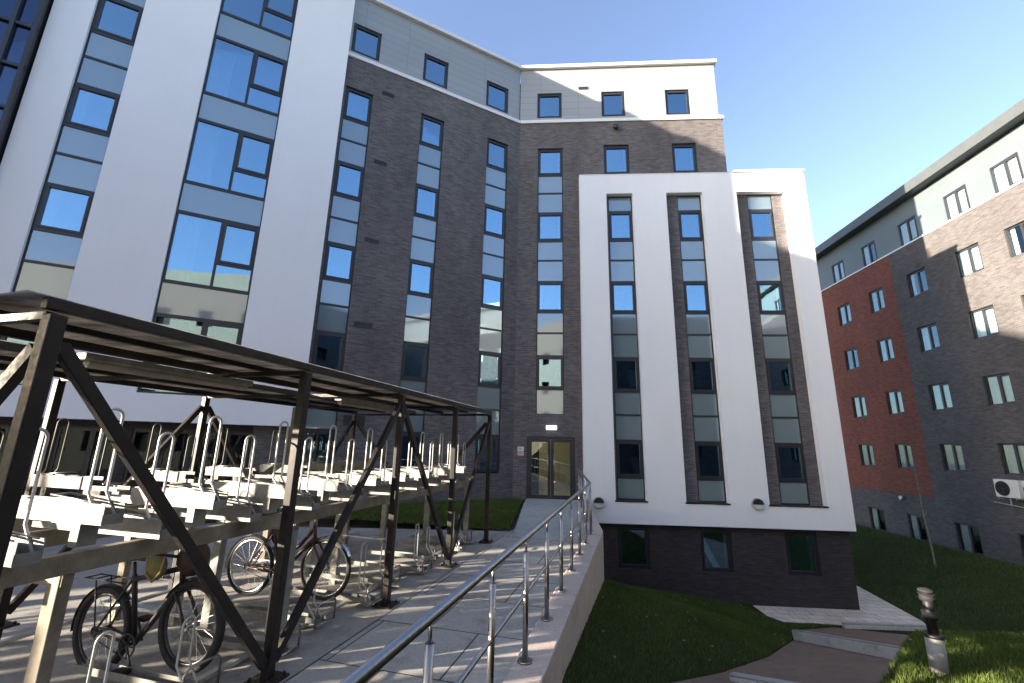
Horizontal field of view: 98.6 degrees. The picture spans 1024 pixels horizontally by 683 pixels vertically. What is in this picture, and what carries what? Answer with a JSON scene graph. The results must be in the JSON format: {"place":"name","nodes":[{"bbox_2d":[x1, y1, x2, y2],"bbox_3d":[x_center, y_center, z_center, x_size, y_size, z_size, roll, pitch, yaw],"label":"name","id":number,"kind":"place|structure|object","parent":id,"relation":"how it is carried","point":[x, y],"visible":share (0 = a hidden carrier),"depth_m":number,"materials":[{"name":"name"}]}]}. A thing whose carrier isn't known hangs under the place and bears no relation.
{"place":"outdoors","nodes":[
{"label":"outdoors","id":0,"kind":"place"},
{"bbox_2d":[0,527,509,682],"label":"shelter floor","id":1,"kind":"structure","parent":0,"point":[349,620],"depth_m":4.42,"materials":[{"name":"concrete"}]},
{"bbox_2d":[70,543,225,674],"bbox_3d":[-2.606,1.953,3.202,1.375,0.914,0.593,-8,-16,36],"label":"bicycle","id":2,"kind":"object","parent":1,"relation":"on","point":[131,618],"visible":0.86,"depth_m":3.15,"materials":[{"name":"black metal"}]},
{"bbox_2d":[144,544,210,582],"bbox_3d":[-2.381,1.558,3.146,0.388,0.250,0.202,8,-15,-25],"label":"handlebar bag","id":3,"kind":"object","parent":2,"relation":"hanging from","point":[155,567],"visible":0.67,"depth_m":3.08,"materials":[{"name":"green fabric"}]},
{"bbox_2d":[0,418,390,644],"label":"cycle rack","id":4,"kind":"object","parent":1,"relation":"on","point":[50,483],"visible":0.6,"depth_m":4.49,"materials":[{"name":"metal"}]},
{"bbox_2d":[0,408,474,682],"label":"cycle rack","id":5,"kind":"object","parent":1,"relation":"on","point":[76,522],"visible":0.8,"depth_m":2.98,"materials":[{"name":"metal"}]},
{"bbox_2d":[0,290,492,682],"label":"cycle shelter","id":6,"kind":"object","parent":1,"relation":"on","point":[57,331],"visible":0.88,"depth_m":3.18,"materials":[{"name":"brown metal"}]},
{"bbox_2d":[77,352,252,390],"bbox_3d":[-2.559,0.261,3.391,0.100,0.093,1.300,-2,-14,15],"label":"strip light","id":7,"kind":"object","parent":6,"relation":"attached to","point":[110,363],"visible":0.88,"depth_m":3.20,"materials":[{"name":"white plastic"}]},
{"bbox_2d":[335,397,395,412],"bbox_3d":[-1.877,0.852,5.835,0.100,0.093,1.350,-2,-14,15],"label":"strip light","id":8,"kind":"object","parent":6,"relation":"attached to","point":[345,401],"visible":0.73,"depth_m":5.64,"materials":[{"name":"white plastic"}]},
{"bbox_2d":[225,512,351,600],"bbox_3d":[-2.272,2.147,4.437,1.396,0.851,0.594,2,-13,-4],"label":"bicycle","id":9,"kind":"object","parent":1,"relation":"on","point":[314,542],"visible":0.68,"depth_m":4.45,"materials":[{"name":"black metal"}]},
{"bbox_2d":[14,509,521,682],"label":"courtyard ground","id":10,"kind":"structure","parent":0,"point":[330,522],"depth_m":10.08,"materials":[{"name":"concrete"}]},
{"bbox_2d":[0,0,53,164],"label":"glazed tower","id":11,"kind":"structure","parent":10,"relation":"on","point":[23,23],"depth_m":9.82,"materials":[{"name":"blue glass"}]},
{"bbox_2d":[0,0,859,609],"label":"apartment building","id":12,"kind":"structure","parent":10,"relation":"on","point":[604,278],"depth_m":13.47,"materials":[{"name":"grey brick"}]},
{"bbox_2d":[31,182,94,236],"bbox_3d":[-10.006,-2.934,9.887,0.880,1.130,0.154,8,-15,-27],"label":"window","id":13,"kind":"structure","parent":12,"relation":"in","point":[46,209],"depth_m":9.81,"materials":[{"name":"grey glass"}]},
{"bbox_2d":[47,426,125,498],"bbox_3d":[-9.174,2.630,9.480,1.120,1.550,0.102,8,-15,-27],"label":"window","id":14,"kind":"structure","parent":12,"relation":"in","point":[94,430],"depth_m":9.46,"materials":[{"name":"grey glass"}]},
{"bbox_2d":[62,82,119,135],"bbox_3d":[-9.938,-5.488,10.467,0.880,1.130,0.102,8,-15,-27],"label":"window","id":15,"kind":"structure","parent":12,"relation":"in","point":[88,108],"depth_m":10.44,"materials":[{"name":"blue glass"}]},
{"bbox_2d":[90,0,143,44],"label":"window","id":16,"kind":"structure","parent":12,"relation":"in","point":[118,19],"depth_m":11.06,"materials":[{"name":"blue glass"}]},
{"bbox_2d":[122,428,192,484],"bbox_3d":[-8.070,2.788,10.045,1.120,1.550,0.102,8,-15,-27],"label":"window","id":17,"kind":"structure","parent":12,"relation":"in","point":[190,432],"depth_m":10.12,"materials":[{"name":"grey metal"}]},
{"bbox_2d":[137,313,243,395],"bbox_3d":[-7.553,0.369,10.482,1.820,1.840,0.154,8,-15,-27],"label":"window","id":18,"kind":"structure","parent":12,"relation":"in","point":[173,323],"depth_m":10.50,"materials":[{"name":"grey metal"}]},
{"bbox_2d":[161,210,259,293],"bbox_3d":[-7.497,-2.210,11.091,1.820,1.840,0.154,8,-15,-27],"label":"window","id":19,"kind":"structure","parent":12,"relation":"in","point":[181,267],"depth_m":10.95,"materials":[{"name":"blue glass"}]},
{"bbox_2d":[183,118,274,199],"bbox_3d":[-7.441,-4.788,11.699,1.820,1.840,0.154,8,-15,-27],"label":"window","id":20,"kind":"structure","parent":12,"relation":"in","point":[205,151],"depth_m":11.56,"materials":[{"name":"blue glass"}]},
{"bbox_2d":[205,430,252,467],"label":"window","id":21,"kind":"structure","parent":12,"relation":"in","point":[230,433],"depth_m":10.81,"materials":[{"name":"grey metal"}]},
{"bbox_2d":[202,35,287,115],"bbox_3d":[-7.374,-7.372,12.286,1.820,1.840,0.102,8,-15,-27],"label":"window","id":22,"kind":"structure","parent":12,"relation":"in","point":[235,72],"depth_m":12.26,"materials":[{"name":"blue glass"}]},
{"bbox_2d":[220,0,297,38],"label":"window","id":23,"kind":"structure","parent":12,"relation":"in","point":[276,16],"depth_m":12.88,"materials":[{"name":"blue glass"}]},
{"bbox_2d":[301,429,334,470],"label":"window","id":24,"kind":"structure","parent":12,"relation":"in","point":[308,432],"depth_m":11.58,"materials":[{"name":"grey metal"}]},
{"bbox_2d":[311,331,346,371],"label":"window","id":25,"kind":"structure","parent":12,"relation":"in","point":[342,337],"depth_m":12.23,"materials":[{"name":"grey metal"}]},
{"bbox_2d":[322,242,355,282],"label":"window","id":26,"kind":"structure","parent":12,"relation":"in","point":[352,250],"depth_m":12.76,"materials":[{"name":"grey metal"}]},
{"bbox_2d":[333,161,364,200],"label":"window","id":27,"kind":"structure","parent":12,"relation":"in","point":[361,171],"depth_m":13.39,"materials":[{"name":"grey metal"}]},
{"bbox_2d":[343,86,372,125],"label":"window","id":28,"kind":"structure","parent":12,"relation":"in","point":[357,104],"depth_m":13.97,"materials":[{"name":"blue glass"}]},
{"bbox_2d":[351,23,381,60],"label":"window","id":29,"kind":"structure","parent":12,"relation":"in","point":[366,42],"depth_m":14.60,"materials":[{"name":"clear glass"}]},
{"bbox_2d":[400,342,428,380],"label":"window","id":30,"kind":"structure","parent":12,"relation":"in","point":[425,351],"depth_m":13.28,"materials":[{"name":"grey metal"}]},
{"bbox_2d":[407,259,434,296],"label":"window","id":31,"kind":"structure","parent":12,"relation":"in","point":[430,278],"depth_m":13.87,"materials":[{"name":"grey metal"}]},
{"bbox_2d":[413,184,438,220],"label":"window","id":32,"kind":"structure","parent":12,"relation":"in","point":[432,194],"depth_m":14.51,"materials":[{"name":"grey glass"}]},
{"bbox_2d":[419,114,443,149],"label":"window","id":33,"kind":"structure","parent":12,"relation":"in","point":[431,130],"depth_m":15.06,"materials":[{"name":"blue glass"}]},
{"bbox_2d":[423,54,447,88],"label":"window","id":34,"kind":"structure","parent":12,"relation":"in","point":[435,71],"depth_m":15.68,"materials":[{"name":"blue glass"}]},
{"bbox_2d":[475,435,499,471],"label":"window","id":35,"kind":"structure","parent":12,"relation":"in","point":[478,440],"depth_m":13.79,"materials":[{"name":"grey glass"}]},
{"bbox_2d":[478,351,501,387],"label":"window","id":36,"kind":"structure","parent":12,"relation":"in","point":[498,361],"depth_m":14.43,"materials":[{"name":"grey glass"}]},
{"bbox_2d":[481,275,503,309],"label":"window","id":37,"kind":"structure","parent":12,"relation":"in","point":[500,293],"depth_m":15.03,"materials":[{"name":"grey glass"}]},
{"bbox_2d":[484,204,505,237],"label":"window","id":38,"kind":"structure","parent":12,"relation":"in","point":[494,217],"depth_m":15.58,"materials":[{"name":"blue glass"}]},
{"bbox_2d":[486,81,507,113],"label":"window","id":39,"kind":"structure","parent":12,"relation":"in","point":[496,96],"depth_m":16.78,"materials":[{"name":"blue glass"}]},
{"bbox_2d":[486,138,507,171],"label":"window","id":40,"kind":"structure","parent":12,"relation":"in","point":[496,151],"depth_m":16.19,"materials":[{"name":"blue glass"}]},
{"bbox_2d":[528,439,550,496],"bbox_3d":[0.874,4.008,13.953,0.696,1.808,0.144,0,-13,4],"label":"door","id":41,"kind":"structure","parent":12,"relation":"in","point":[530,440],"depth_m":13.95,"materials":[{"name":"grey glass"}]},
{"bbox_2d":[537,94,561,117],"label":"window","id":42,"kind":"structure","parent":12,"relation":"in","point":[548,105],"depth_m":17.14,"materials":[{"name":"blue glass"}]},
{"bbox_2d":[537,213,562,241],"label":"window","id":43,"kind":"structure","parent":12,"relation":"in","point":[560,215],"depth_m":15.92,"materials":[{"name":"grey glass"}]},
{"bbox_2d":[536,356,563,389],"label":"window","id":44,"kind":"structure","parent":12,"relation":"in","point":[560,359],"depth_m":14.71,"materials":[{"name":"grey glass"}]},
{"bbox_2d":[538,149,562,175],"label":"window","id":45,"kind":"structure","parent":12,"relation":"in","point":[550,161],"depth_m":16.52,"materials":[{"name":"blue glass"}]},
{"bbox_2d":[537,282,563,311],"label":"window","id":46,"kind":"structure","parent":12,"relation":"in","point":[539,284],"depth_m":15.33,"materials":[{"name":"grey metal"}]},
{"bbox_2d":[551,439,572,497],"bbox_3d":[1.579,4.021,13.946,0.696,1.808,0.065,0,-13,4],"label":"door","id":47,"kind":"structure","parent":12,"relation":"in","point":[570,441],"depth_m":13.92,"materials":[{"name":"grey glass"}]},
{"bbox_2d":[601,92,624,115],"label":"window","id":48,"kind":"structure","parent":12,"relation":"in","point":[613,103],"depth_m":16.99,"materials":[{"name":"blue glass"}]},
{"bbox_2d":[604,146,629,173],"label":"window","id":49,"kind":"structure","parent":12,"relation":"in","point":[616,158],"depth_m":16.38,"materials":[{"name":"blue glass"}]},
{"bbox_2d":[608,212,632,240],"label":"window","id":50,"kind":"structure","parent":12,"relation":"in","point":[609,213],"depth_m":15.56,"materials":[{"name":"grey metal"}]},
{"bbox_2d":[611,282,636,312],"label":"window","id":51,"kind":"structure","parent":12,"relation":"in","point":[613,310],"depth_m":14.95,"materials":[{"name":"grey metal"}]},
{"bbox_2d":[613,358,639,391],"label":"window","id":52,"kind":"structure","parent":12,"relation":"in","point":[636,360],"depth_m":14.33,"materials":[{"name":"grey metal"}]},
{"bbox_2d":[616,440,643,477],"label":"window","id":53,"kind":"structure","parent":12,"relation":"in","point":[641,475],"depth_m":13.72,"materials":[{"name":"grey metal"}]},
{"bbox_2d":[618,526,649,568],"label":"window","id":54,"kind":"structure","parent":12,"relation":"in","point":[636,566],"depth_m":13.18,"materials":[{"name":"grey metal"}]},
{"bbox_2d":[665,90,689,114],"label":"window","id":55,"kind":"structure","parent":12,"relation":"in","point":[677,102],"depth_m":16.83,"materials":[{"name":"blue glass"}]},
{"bbox_2d":[672,144,697,171],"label":"window","id":56,"kind":"structure","parent":12,"relation":"in","point":[684,156],"depth_m":16.22,"materials":[{"name":"blue glass"}]},
{"bbox_2d":[678,211,703,239],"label":"window","id":57,"kind":"structure","parent":12,"relation":"in","point":[698,214],"depth_m":15.41,"materials":[{"name":"grey metal"}]},
{"bbox_2d":[683,282,709,312],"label":"window","id":58,"kind":"structure","parent":12,"relation":"in","point":[705,284],"depth_m":14.79,"materials":[{"name":"grey metal"}]},
{"bbox_2d":[688,358,716,392],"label":"window","id":59,"kind":"structure","parent":12,"relation":"in","point":[691,360],"depth_m":14.18,"materials":[{"name":"grey metal"}]},
{"bbox_2d":[694,442,723,479],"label":"window","id":60,"kind":"structure","parent":12,"relation":"in","point":[718,444],"depth_m":13.57,"materials":[{"name":"grey metal"}]},
{"bbox_2d":[700,529,733,571],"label":"window","id":61,"kind":"structure","parent":12,"relation":"in","point":[726,533],"depth_m":13.06,"materials":[{"name":"grey metal"}]},
{"bbox_2d":[751,498,763,509],"bbox_3d":[7.241,4.790,12.966,0.340,0.340,0.120,0,-13,4],"label":"bulkhead light","id":62,"kind":"object","parent":12,"relation":"attached to","point":[757,503],"visible":1,"depth_m":12.92,"materials":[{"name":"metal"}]},
{"bbox_2d":[748,210,776,239],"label":"window","id":63,"kind":"structure","parent":12,"relation":"in","point":[762,224],"depth_m":15.28,"materials":[{"name":"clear glass"}]},
{"bbox_2d":[756,282,785,313],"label":"window","id":64,"kind":"structure","parent":12,"relation":"in","point":[778,285],"depth_m":14.66,"materials":[{"name":"grey metal"}]},
{"bbox_2d":[765,359,795,393],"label":"window","id":65,"kind":"structure","parent":12,"relation":"in","point":[793,390],"depth_m":14.04,"materials":[{"name":"grey glass"}]},
{"bbox_2d":[774,444,806,481],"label":"window","id":66,"kind":"structure","parent":12,"relation":"in","point":[803,468],"depth_m":13.41,"materials":[{"name":"grey glass"}]},
{"bbox_2d":[785,532,820,575],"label":"window","id":67,"kind":"structure","parent":12,"relation":"in","point":[811,537],"depth_m":12.91,"materials":[{"name":"grey glass"}]},
{"bbox_2d":[512,498,587,541],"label":"entrance ramp","id":68,"kind":"structure","parent":10,"relation":"on","point":[533,512],"depth_m":9.89,"materials":[{"name":"concrete"}]},
{"bbox_2d":[277,497,523,530],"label":"lawn","id":69,"kind":"structure","parent":0,"point":[482,525],"depth_m":10.12,"materials":[{"name":"plant"}]},
{"bbox_2d":[285,530,581,682],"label":"path","id":70,"kind":"structure","parent":0,"point":[460,633],"depth_m":3.96,"materials":[{"name":"concrete"}]},
{"bbox_2d":[383,0,1023,247],"label":"sky","id":71,"kind":"structure","parent":0,"point":[862,96],"materials":[{"name":"blue"}]},
{"bbox_2d":[673,640,893,682],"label":"gravel path","id":72,"kind":"structure","parent":0,"point":[798,661],"depth_m":6.87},
{"bbox_2d":[729,672,797,682],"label":"stone kerb","id":73,"kind":"structure","parent":72,"relation":"on","point":[736,677],"depth_m":5.43,"materials":[{"name":"stone"}]},
{"bbox_2d":[562,525,1023,682],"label":"ground","id":74,"kind":"structure","parent":0,"point":[683,675],"depth_m":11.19,"materials":[{"name":"plant"}]},
{"bbox_2d":[503,500,603,682],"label":"retaining wall","id":75,"kind":"structure","parent":74,"relation":"on","point":[552,644],"depth_m":4.33,"materials":[{"name":"concrete"}]},
{"bbox_2d":[340,468,593,682],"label":"steel railing","id":76,"kind":"object","parent":75,"relation":"on","point":[367,670],"visible":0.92,"depth_m":2.59,"materials":[{"name":"silver metal"}]},
{"bbox_2d":[792,629,900,659],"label":"stone kerb","id":77,"kind":"structure","parent":74,"relation":"on","point":[882,650],"depth_m":8.99,"materials":[{"name":"stone"}]},
{"bbox_2d":[841,622,926,630],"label":"stone kerb","id":78,"kind":"structure","parent":74,"relation":"on","point":[879,626],"depth_m":11.09,"materials":[{"name":"stone"}]},
{"bbox_2d":[815,98,1023,565],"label":"brick block","id":79,"kind":"structure","parent":74,"relation":"on","point":[921,276],"depth_m":18.33,"materials":[{"name":"grey brick"}]},
{"bbox_2d":[832,260,845,282],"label":"window","id":80,"kind":"structure","parent":79,"relation":"in","point":[838,270],"depth_m":24.72,"materials":[{"name":"clear glass"}]},
{"bbox_2d":[838,303,851,325],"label":"window","id":81,"kind":"structure","parent":79,"relation":"in","point":[845,316],"depth_m":24.21,"materials":[{"name":"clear glass"}]},
{"bbox_2d":[845,347,859,370],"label":"window","id":82,"kind":"structure","parent":79,"relation":"in","point":[852,350],"depth_m":23.56,"materials":[{"name":"clear glass"}]},
{"bbox_2d":[852,395,867,417],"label":"window","id":83,"kind":"structure","parent":79,"relation":"in","point":[859,404],"depth_m":23.03,"materials":[{"name":"clear glass"}]},
{"bbox_2d":[859,444,875,466],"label":"window","id":84,"kind":"structure","parent":79,"relation":"in","point":[867,453],"depth_m":22.44,"materials":[{"name":"clear glass"}]},
{"bbox_2d":[861,240,877,266],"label":"window","id":85,"kind":"structure","parent":79,"relation":"in","point":[866,250],"depth_m":22.57,"materials":[{"name":"clear glass"}]},
{"bbox_2d":[869,287,885,312],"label":"window","id":86,"kind":"structure","parent":79,"relation":"in","point":[877,300],"depth_m":21.88,"materials":[{"name":"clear glass"}]},
{"bbox_2d":[869,506,886,531],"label":"window","id":87,"kind":"structure","parent":79,"relation":"in","point":[874,512],"depth_m":21.91,"materials":[{"name":"clear glass"}]},
{"bbox_2d":[877,337,894,361],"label":"window","id":88,"kind":"structure","parent":79,"relation":"in","point":[886,350],"depth_m":21.30,"materials":[{"name":"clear glass"}]},
{"bbox_2d":[886,390,904,414],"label":"window","id":89,"kind":"structure","parent":79,"relation":"in","point":[895,400],"depth_m":20.70,"materials":[{"name":"clear glass"}]},
{"bbox_2d":[895,444,914,468],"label":"window","id":90,"kind":"structure","parent":79,"relation":"in","point":[905,459],"depth_m":20.14,"materials":[{"name":"clear glass"}]},
{"bbox_2d":[898,215,918,245],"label":"window","id":91,"kind":"structure","parent":79,"relation":"in","point":[908,230],"depth_m":20.07,"materials":[{"name":"clear glass"}]},
{"bbox_2d":[907,513,928,541],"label":"window","id":92,"kind":"structure","parent":79,"relation":"in","point":[914,522],"depth_m":19.61,"materials":[{"name":"clear glass"}]},
{"bbox_2d":[907,268,928,296],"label":"window","id":93,"kind":"structure","parent":79,"relation":"in","point":[913,290],"depth_m":19.73,"materials":[{"name":"clear glass"}]},
{"bbox_2d":[918,323,940,351],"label":"window","id":94,"kind":"structure","parent":79,"relation":"in","point":[925,334],"depth_m":19.09,"materials":[{"name":"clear glass"}]},
{"bbox_2d":[929,382,953,410],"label":"window","id":95,"kind":"structure","parent":79,"relation":"in","point":[940,393],"depth_m":18.36,"materials":[{"name":"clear glass"}]},
{"bbox_2d":[940,443,966,471],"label":"window","id":96,"kind":"structure","parent":79,"relation":"in","point":[953,457],"depth_m":17.81,"materials":[{"name":"clear glass"}]},
{"bbox_2d":[943,184,970,219],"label":"window","id":97,"kind":"structure","parent":79,"relation":"in","point":[957,202],"depth_m":17.72,"materials":[{"name":"clear glass"}]},
{"bbox_2d":[956,522,983,555],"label":"window","id":98,"kind":"structure","parent":79,"relation":"in","point":[966,538],"depth_m":17.26,"materials":[{"name":"clear glass"}]},
{"bbox_2d":[956,243,983,277],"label":"window","id":99,"kind":"structure","parent":79,"relation":"in","point":[969,259],"depth_m":17.17,"materials":[{"name":"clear glass"}]},
{"bbox_2d":[969,305,999,338],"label":"window","id":100,"kind":"structure","parent":79,"relation":"in","point":[984,322],"depth_m":16.60,"materials":[{"name":"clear glass"}]},
{"bbox_2d":[984,373,1015,405],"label":"window","id":101,"kind":"structure","parent":79,"relation":"in","point":[999,387],"depth_m":16.01,"materials":[{"name":"clear glass"}]},
{"bbox_2d":[990,152,1023,193],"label":"window","id":102,"kind":"structure","parent":79,"relation":"in","point":[1008,172],"depth_m":15.82,"materials":[{"name":"clear glass"}]},
{"bbox_2d":[993,479,1023,504],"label":"air conditioner","id":103,"kind":"object","parent":79,"relation":"attached to","point":[1007,489],"visible":1,"depth_m":15.27,"materials":[{"name":"white plastic"}]},
{"bbox_2d":[999,443,1023,475],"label":"window","id":104,"kind":"structure","parent":79,"relation":"in","point":[1012,454],"depth_m":15.59,"materials":[{"name":"clear glass"}]},
{"bbox_2d":[1005,221,1023,256],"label":"window","id":105,"kind":"structure","parent":79,"relation":"in","point":[1013,241],"depth_m":15.60,"materials":[{"name":"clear glass"}]},
{"bbox_2d":[816,523,1023,634],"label":"lawn grass","id":106,"kind":"structure","parent":74,"relation":"on","point":[938,570],"depth_m":14.37,"materials":[{"name":"green plant"}]},
{"bbox_2d":[913,469,936,567],"bbox_3d":[14.482,6.192,15.530,0.333,3.301,0.343,-6,-15,28],"label":"sapling","id":107,"kind":"object","parent":74,"relation":"on","point":[933,556],"visible":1,"depth_m":15.45,"materials":[{"name":"brown plant"}]},
{"bbox_2d":[917,587,950,677],"bbox_3d":[4.065,2.804,4.257,0.154,0.770,0.154,0,-13,4],"label":"bollard light","id":108,"kind":"object","parent":74,"relation":"on","point":[934,638],"visible":0.98,"depth_m":4.22,"materials":[{"name":"black paint"}]},
{"bbox_2d":[873,628,1023,682],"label":"lawn grass","id":109,"kind":"structure","parent":74,"relation":"on","point":[903,648],"depth_m":4.43,"materials":[{"name":"green plant"}]},
{"bbox_2d":[753,586,925,624],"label":"paving","id":110,"kind":"structure","parent":0,"point":[874,609],"depth_m":12.06,"materials":[{"name":"grey stone"}]},
{"bbox_2d":[804,627,911,645],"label":"brown paving","id":111,"kind":"structure","parent":0,"point":[887,638],"depth_m":10.09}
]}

